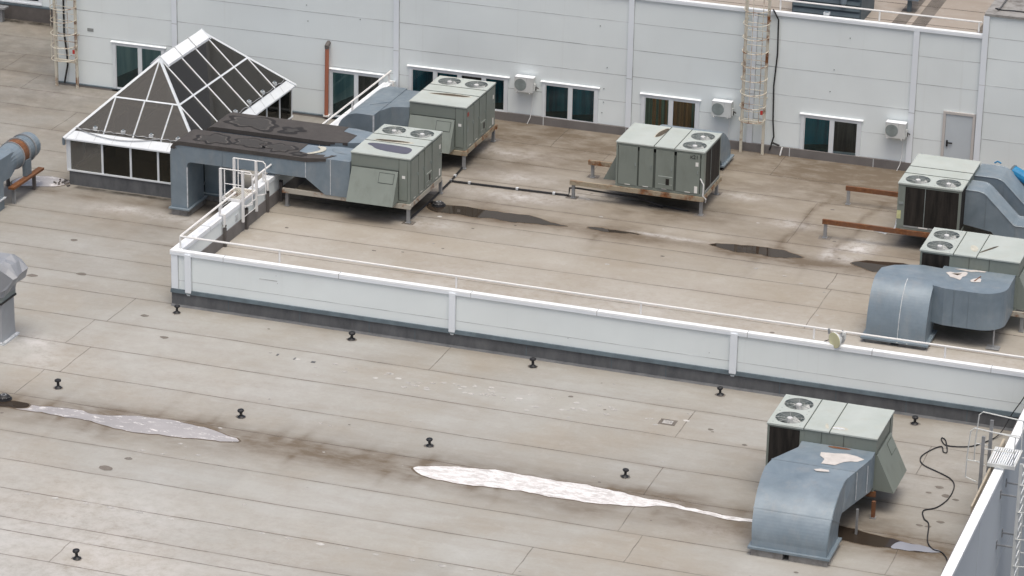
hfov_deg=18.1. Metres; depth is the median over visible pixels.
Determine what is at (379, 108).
duct
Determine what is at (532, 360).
roof vent
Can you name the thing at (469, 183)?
drain line
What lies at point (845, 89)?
panel building
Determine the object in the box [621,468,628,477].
roof vent
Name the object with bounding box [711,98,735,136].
wall ac unit
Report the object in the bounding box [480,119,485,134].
service door
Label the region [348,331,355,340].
roof vent
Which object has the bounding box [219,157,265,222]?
stair platform
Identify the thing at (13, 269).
covered vent shaft
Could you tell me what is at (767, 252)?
puddle
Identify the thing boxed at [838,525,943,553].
puddle
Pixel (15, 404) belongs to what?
puddle
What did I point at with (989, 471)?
timber board
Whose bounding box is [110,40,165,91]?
window
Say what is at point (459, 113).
rooftop air conditioner
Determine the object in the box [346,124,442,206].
rooftop air conditioner
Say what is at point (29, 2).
window
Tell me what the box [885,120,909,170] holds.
wall ac unit
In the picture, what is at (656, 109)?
window
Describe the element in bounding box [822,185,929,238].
support frame
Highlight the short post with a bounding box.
[0,5,8,21]
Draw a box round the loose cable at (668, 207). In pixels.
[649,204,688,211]
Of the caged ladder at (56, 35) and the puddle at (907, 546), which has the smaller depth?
the puddle at (907, 546)
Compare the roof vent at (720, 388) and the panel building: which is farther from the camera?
the panel building
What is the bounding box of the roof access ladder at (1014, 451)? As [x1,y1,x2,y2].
[965,411,1023,575]
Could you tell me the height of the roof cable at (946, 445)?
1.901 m
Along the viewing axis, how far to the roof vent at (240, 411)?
92.84 m
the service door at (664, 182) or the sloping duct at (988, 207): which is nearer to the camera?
the sloping duct at (988, 207)
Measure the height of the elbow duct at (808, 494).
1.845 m
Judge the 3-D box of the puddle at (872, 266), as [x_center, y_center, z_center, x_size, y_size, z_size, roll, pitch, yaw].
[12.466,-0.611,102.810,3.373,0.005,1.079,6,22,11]
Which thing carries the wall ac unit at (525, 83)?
attached to the panel building
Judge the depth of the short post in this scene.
128.91 m
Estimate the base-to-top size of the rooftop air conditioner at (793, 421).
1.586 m
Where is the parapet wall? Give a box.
[170,80,1023,430]
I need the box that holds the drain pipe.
[323,41,330,117]
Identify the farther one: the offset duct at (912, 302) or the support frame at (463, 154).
the support frame at (463, 154)
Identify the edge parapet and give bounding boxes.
[940,408,1023,575]
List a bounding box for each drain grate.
[0,393,11,401]
[431,200,445,207]
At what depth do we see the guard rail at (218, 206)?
97.44 m
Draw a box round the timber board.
[970,438,1004,513]
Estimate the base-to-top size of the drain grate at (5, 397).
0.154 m
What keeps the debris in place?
on the roof deck at (312, 472)
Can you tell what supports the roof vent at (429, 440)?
on the roof deck at (312, 472)
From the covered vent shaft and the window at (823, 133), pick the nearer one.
the covered vent shaft
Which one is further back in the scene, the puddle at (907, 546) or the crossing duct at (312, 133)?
the crossing duct at (312, 133)
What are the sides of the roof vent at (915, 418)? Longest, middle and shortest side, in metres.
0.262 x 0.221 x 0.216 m
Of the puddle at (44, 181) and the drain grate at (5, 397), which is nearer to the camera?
the drain grate at (5, 397)
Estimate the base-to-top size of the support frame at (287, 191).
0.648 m
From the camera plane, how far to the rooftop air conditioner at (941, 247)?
98.11 m
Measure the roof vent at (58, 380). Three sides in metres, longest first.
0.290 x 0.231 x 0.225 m
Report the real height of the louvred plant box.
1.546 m
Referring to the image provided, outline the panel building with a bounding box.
[0,0,1023,170]
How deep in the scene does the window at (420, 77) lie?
116.12 m
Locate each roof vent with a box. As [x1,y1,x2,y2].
[54,378,61,388]
[72,548,80,559]
[173,304,179,313]
[237,408,244,418]
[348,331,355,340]
[426,437,432,447]
[529,357,536,367]
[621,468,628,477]
[717,386,723,395]
[911,415,918,424]
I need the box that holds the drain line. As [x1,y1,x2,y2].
[404,167,662,218]
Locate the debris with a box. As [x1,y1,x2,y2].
[53,179,69,186]
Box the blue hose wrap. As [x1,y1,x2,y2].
[1011,165,1023,183]
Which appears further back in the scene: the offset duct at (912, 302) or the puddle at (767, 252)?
the puddle at (767, 252)
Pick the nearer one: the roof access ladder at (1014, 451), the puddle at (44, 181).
the roof access ladder at (1014, 451)
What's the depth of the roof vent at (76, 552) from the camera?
84.11 m
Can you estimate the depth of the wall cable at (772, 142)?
112.20 m
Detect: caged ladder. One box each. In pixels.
[49,0,79,87]
[739,0,770,154]
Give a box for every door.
[426,170,431,186]
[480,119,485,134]
[658,175,671,189]
[940,111,975,159]
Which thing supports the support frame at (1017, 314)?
on the roof deck at (668, 256)
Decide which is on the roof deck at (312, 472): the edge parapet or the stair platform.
the edge parapet
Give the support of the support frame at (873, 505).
on the roof deck at (312, 472)
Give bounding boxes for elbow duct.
[660,124,733,169]
[747,441,874,566]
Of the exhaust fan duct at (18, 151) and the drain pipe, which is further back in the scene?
the drain pipe
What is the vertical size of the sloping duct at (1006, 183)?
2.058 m
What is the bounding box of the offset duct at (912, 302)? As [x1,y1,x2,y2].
[860,265,1015,350]
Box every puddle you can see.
[0,400,30,408]
[10,176,69,186]
[12,404,240,442]
[411,465,751,521]
[425,203,567,226]
[587,226,637,233]
[709,243,804,257]
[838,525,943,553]
[850,260,909,271]
[891,541,940,552]
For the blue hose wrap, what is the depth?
105.99 m
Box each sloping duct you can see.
[963,180,1023,238]
[974,163,1023,215]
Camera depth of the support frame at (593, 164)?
107.71 m
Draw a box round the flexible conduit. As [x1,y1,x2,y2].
[700,179,705,202]
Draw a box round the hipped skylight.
[62,28,295,197]
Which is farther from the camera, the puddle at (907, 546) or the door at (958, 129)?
the door at (958, 129)
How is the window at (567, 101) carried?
in the panel building
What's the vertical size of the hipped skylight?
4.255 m
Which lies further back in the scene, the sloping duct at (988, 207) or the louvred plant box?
the louvred plant box
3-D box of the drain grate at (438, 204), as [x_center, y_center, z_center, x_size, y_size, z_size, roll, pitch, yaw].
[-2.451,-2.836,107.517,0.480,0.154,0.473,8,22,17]
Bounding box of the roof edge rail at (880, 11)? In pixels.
[779,0,981,31]
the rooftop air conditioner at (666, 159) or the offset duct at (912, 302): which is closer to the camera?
the offset duct at (912, 302)
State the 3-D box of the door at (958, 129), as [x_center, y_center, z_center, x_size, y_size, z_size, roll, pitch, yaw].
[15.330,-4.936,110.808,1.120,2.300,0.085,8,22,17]
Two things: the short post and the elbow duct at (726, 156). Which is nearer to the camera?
the elbow duct at (726, 156)
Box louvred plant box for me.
[792,0,874,19]
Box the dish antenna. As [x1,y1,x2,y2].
[825,328,845,347]
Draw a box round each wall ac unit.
[514,74,538,123]
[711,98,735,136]
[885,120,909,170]
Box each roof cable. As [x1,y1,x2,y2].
[920,397,1023,570]
[995,8,1023,12]
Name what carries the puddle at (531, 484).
on the roof deck at (312, 472)
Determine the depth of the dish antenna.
93.95 m
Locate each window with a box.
[0,0,41,5]
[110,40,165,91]
[329,67,383,118]
[407,64,509,111]
[540,80,599,122]
[640,92,700,128]
[799,112,863,155]
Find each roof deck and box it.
[0,18,1011,575]
[215,119,1023,369]
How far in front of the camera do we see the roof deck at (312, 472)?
91.38 m
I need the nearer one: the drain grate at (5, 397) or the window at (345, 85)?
the drain grate at (5, 397)
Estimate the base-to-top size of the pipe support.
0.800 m
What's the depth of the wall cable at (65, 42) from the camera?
120.96 m
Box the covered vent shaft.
[0,252,27,345]
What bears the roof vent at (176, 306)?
on the roof deck at (312, 472)
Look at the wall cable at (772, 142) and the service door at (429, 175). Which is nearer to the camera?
the service door at (429, 175)
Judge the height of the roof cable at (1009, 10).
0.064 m
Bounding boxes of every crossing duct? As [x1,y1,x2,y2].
[168,129,353,215]
[204,112,372,201]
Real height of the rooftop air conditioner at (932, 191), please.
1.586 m
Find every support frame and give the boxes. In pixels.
[282,176,442,223]
[444,124,497,169]
[570,160,721,215]
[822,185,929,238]
[865,491,875,518]
[1011,311,1023,332]
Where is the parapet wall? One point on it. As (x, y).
(206, 276)
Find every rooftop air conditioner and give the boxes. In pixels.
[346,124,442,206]
[408,76,495,153]
[604,123,721,196]
[765,394,906,493]
[896,154,980,231]
[919,227,1023,310]
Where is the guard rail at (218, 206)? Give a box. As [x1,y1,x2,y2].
[179,70,1023,357]
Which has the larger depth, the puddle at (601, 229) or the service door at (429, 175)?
the service door at (429, 175)
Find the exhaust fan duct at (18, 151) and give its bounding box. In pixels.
[0,132,43,210]
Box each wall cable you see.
[62,0,68,82]
[769,9,779,149]
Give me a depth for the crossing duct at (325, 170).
107.24 m
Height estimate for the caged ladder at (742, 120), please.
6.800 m
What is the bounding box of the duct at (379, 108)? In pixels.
[338,86,419,132]
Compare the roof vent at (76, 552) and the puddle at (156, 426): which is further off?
the puddle at (156, 426)
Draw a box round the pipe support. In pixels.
[907,0,918,11]
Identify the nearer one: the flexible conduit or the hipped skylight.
the flexible conduit
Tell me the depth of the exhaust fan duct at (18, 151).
109.57 m
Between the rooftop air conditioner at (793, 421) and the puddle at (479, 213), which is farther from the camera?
the puddle at (479, 213)
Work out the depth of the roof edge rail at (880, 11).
110.29 m
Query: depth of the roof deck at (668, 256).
104.71 m

